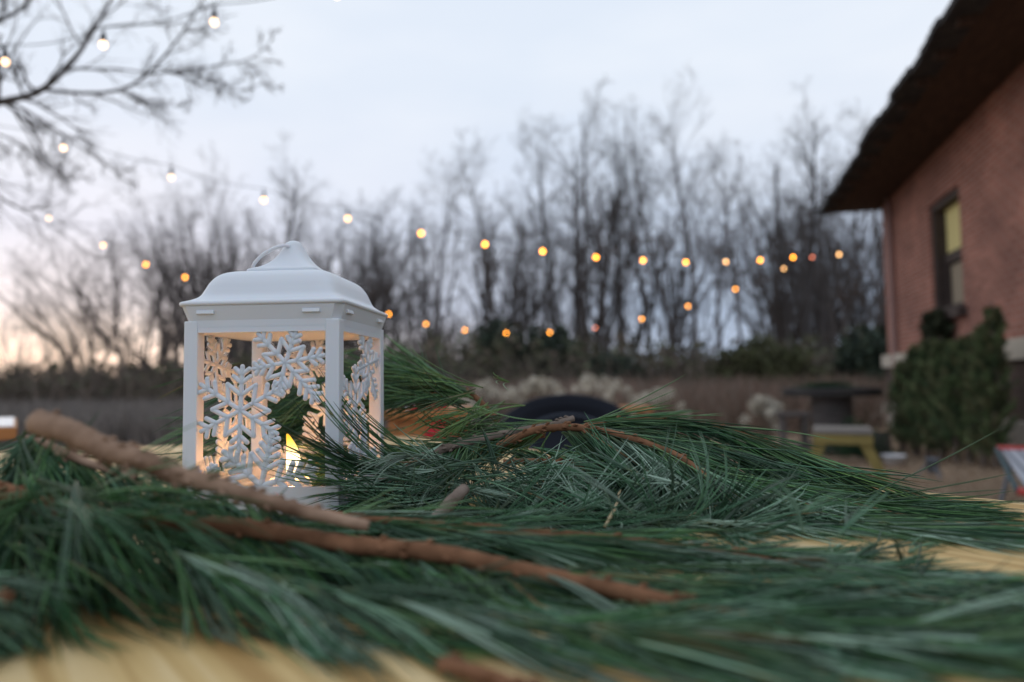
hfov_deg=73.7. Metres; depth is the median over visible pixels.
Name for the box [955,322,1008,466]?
cut fir tree
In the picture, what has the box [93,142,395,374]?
bare tree
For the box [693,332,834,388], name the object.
green shrub
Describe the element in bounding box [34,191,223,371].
bare tree
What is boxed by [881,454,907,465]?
white basin
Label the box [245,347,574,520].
pine bough
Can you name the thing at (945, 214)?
window
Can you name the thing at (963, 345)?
cut fir tree
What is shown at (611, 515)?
dry stalk
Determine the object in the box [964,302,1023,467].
cut fir tree
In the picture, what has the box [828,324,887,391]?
evergreen shrub
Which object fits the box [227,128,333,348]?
bare tree
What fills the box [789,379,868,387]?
pine sprig
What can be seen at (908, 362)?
cut fir tree
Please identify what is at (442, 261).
bare tree
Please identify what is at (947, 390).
cut fir tree
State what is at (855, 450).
pine sprig
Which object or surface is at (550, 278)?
bare tree
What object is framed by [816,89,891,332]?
bare tree
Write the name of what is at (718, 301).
bare tree
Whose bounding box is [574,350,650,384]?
evergreen shrub
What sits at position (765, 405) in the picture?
seedhead plant
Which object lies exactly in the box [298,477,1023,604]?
pine bough
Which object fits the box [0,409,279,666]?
pine bough
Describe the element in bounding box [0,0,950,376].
sky
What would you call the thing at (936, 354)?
cut fir tree
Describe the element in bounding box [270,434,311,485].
flameless candle
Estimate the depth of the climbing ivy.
8.77 m
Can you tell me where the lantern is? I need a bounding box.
[179,241,387,513]
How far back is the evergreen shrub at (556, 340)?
23.60 m
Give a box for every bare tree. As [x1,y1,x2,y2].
[0,209,170,373]
[0,285,68,376]
[12,208,263,391]
[27,304,116,375]
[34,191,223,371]
[91,149,273,366]
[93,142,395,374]
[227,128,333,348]
[274,193,406,356]
[344,185,405,307]
[351,183,440,354]
[400,147,478,361]
[411,127,538,329]
[492,198,563,348]
[493,73,649,371]
[497,108,601,330]
[566,101,672,352]
[568,177,637,351]
[598,92,693,360]
[598,123,699,353]
[633,62,739,352]
[662,130,798,349]
[671,140,832,344]
[714,163,785,339]
[747,77,858,351]
[788,166,867,364]
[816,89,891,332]
[820,210,885,325]
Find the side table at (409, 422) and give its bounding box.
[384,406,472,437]
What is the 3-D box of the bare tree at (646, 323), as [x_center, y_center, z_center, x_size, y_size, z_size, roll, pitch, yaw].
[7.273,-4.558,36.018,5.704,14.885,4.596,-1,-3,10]
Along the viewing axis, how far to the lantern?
0.57 m
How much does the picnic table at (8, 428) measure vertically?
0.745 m
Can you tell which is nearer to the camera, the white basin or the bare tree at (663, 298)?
the white basin
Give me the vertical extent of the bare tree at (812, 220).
13.251 m
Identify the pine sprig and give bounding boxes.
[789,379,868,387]
[804,408,906,457]
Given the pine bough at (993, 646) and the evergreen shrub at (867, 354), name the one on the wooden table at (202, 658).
the pine bough at (993, 646)
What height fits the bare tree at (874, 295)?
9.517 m
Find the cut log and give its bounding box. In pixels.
[859,429,891,458]
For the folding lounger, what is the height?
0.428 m
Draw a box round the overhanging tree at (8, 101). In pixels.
[0,0,285,298]
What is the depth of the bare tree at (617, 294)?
31.36 m
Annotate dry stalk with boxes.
[603,490,620,527]
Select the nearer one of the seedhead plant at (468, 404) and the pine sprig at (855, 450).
the pine sprig at (855, 450)
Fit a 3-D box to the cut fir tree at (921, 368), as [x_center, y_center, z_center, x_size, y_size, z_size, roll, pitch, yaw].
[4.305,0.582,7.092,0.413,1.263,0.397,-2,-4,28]
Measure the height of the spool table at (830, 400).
0.720 m
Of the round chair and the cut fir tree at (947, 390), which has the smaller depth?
the round chair
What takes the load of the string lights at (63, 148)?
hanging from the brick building
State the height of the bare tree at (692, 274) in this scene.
13.767 m
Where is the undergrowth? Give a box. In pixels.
[0,320,887,408]
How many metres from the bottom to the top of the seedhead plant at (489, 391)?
0.886 m
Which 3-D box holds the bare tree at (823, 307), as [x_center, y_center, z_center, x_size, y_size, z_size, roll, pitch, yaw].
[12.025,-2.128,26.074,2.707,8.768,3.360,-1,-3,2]
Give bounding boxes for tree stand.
[916,458,943,479]
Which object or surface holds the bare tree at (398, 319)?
on the ground at (989, 473)
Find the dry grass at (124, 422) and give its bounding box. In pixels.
[0,393,514,447]
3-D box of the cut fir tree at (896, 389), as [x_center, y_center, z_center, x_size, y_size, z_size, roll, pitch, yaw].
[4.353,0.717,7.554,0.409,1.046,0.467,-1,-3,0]
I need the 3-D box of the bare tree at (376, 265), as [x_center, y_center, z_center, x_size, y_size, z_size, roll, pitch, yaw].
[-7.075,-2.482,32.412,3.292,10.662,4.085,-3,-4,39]
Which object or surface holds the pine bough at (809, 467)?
on the wooden table at (202, 658)
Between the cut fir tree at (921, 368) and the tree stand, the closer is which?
the tree stand
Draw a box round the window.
[925,170,967,318]
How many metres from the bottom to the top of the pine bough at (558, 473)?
0.085 m
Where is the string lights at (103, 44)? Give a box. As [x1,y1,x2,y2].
[0,0,259,64]
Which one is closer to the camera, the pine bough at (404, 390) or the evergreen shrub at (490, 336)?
the pine bough at (404, 390)
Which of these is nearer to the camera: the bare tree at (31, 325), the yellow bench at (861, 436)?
the yellow bench at (861, 436)
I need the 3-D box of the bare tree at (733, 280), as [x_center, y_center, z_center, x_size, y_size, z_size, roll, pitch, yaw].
[10.951,-3.844,33.623,6.710,13.073,5.983,1,-4,-22]
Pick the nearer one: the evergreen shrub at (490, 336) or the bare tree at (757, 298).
the evergreen shrub at (490, 336)
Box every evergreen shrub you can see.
[472,316,524,375]
[516,324,584,383]
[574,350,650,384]
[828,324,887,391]
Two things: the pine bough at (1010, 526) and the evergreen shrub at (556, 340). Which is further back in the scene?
the evergreen shrub at (556, 340)
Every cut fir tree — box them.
[883,359,911,452]
[895,343,925,455]
[905,337,938,457]
[915,337,952,460]
[927,338,979,462]
[944,333,979,463]
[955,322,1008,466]
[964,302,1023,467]
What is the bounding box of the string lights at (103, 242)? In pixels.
[1,189,880,333]
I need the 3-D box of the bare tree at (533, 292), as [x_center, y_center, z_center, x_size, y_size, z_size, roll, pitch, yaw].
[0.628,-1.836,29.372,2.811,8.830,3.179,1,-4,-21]
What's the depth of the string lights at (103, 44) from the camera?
3.89 m
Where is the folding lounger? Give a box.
[994,446,1023,499]
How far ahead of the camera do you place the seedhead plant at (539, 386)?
9.18 m
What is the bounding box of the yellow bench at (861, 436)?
[809,425,889,480]
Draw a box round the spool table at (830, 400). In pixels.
[782,387,882,454]
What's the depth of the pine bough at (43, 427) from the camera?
0.34 m
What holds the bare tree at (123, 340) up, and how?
on the ground at (989, 473)
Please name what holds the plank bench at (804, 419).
on the ground at (989, 473)
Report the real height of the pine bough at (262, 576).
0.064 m
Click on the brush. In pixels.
(729, 402)
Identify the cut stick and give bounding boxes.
[431,484,469,519]
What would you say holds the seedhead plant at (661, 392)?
on the ground at (989, 473)
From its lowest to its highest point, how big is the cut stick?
0.023 m
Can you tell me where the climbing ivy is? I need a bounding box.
[917,307,955,408]
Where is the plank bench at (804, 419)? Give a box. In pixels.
[776,412,810,451]
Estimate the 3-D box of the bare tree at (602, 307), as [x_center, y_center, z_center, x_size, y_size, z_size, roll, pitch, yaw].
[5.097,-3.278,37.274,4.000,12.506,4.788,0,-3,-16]
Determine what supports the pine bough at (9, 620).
on the wooden table at (202, 658)
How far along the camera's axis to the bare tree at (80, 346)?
35.70 m
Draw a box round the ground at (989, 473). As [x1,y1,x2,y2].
[0,425,1023,502]
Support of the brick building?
on the ground at (989, 473)
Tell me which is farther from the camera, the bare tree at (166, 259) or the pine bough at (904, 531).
the bare tree at (166, 259)
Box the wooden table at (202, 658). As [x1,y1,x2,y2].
[0,436,1023,681]
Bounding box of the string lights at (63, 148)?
[0,125,883,263]
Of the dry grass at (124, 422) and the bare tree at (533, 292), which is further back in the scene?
the bare tree at (533, 292)
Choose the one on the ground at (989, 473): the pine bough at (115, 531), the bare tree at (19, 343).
the bare tree at (19, 343)
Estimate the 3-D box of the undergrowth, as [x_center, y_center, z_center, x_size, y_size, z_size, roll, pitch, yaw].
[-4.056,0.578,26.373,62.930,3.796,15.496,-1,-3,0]
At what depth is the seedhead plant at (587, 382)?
8.84 m
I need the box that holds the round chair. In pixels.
[501,394,637,450]
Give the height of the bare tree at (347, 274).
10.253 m
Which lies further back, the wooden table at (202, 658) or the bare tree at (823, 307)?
the bare tree at (823, 307)
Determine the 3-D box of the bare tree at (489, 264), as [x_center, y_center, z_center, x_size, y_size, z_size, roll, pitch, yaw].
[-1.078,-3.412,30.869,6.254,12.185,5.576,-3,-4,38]
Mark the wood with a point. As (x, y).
(786, 319)
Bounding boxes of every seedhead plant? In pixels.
[454,398,497,426]
[461,379,525,426]
[507,375,566,405]
[558,372,646,415]
[631,387,691,429]
[739,394,784,440]
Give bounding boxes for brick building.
[816,0,1023,459]
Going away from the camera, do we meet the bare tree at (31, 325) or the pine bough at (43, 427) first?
the pine bough at (43, 427)
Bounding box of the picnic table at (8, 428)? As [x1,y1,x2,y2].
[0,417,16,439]
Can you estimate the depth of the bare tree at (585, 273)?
31.48 m
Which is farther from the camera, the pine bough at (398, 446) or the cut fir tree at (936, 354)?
the cut fir tree at (936, 354)
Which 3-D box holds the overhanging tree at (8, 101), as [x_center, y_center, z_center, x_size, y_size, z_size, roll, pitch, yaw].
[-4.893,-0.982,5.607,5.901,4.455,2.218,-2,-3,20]
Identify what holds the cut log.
on the ground at (989, 473)
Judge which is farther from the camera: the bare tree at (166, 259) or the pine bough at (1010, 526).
the bare tree at (166, 259)
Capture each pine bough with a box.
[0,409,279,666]
[0,409,403,585]
[0,480,1023,681]
[0,571,94,659]
[140,335,499,486]
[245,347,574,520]
[270,421,544,485]
[291,548,1023,681]
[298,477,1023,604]
[420,413,898,547]
[496,413,1023,556]
[584,374,1020,510]
[855,508,1023,534]
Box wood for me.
[133,113,886,371]
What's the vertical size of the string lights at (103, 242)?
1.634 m
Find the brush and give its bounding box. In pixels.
[447,369,895,435]

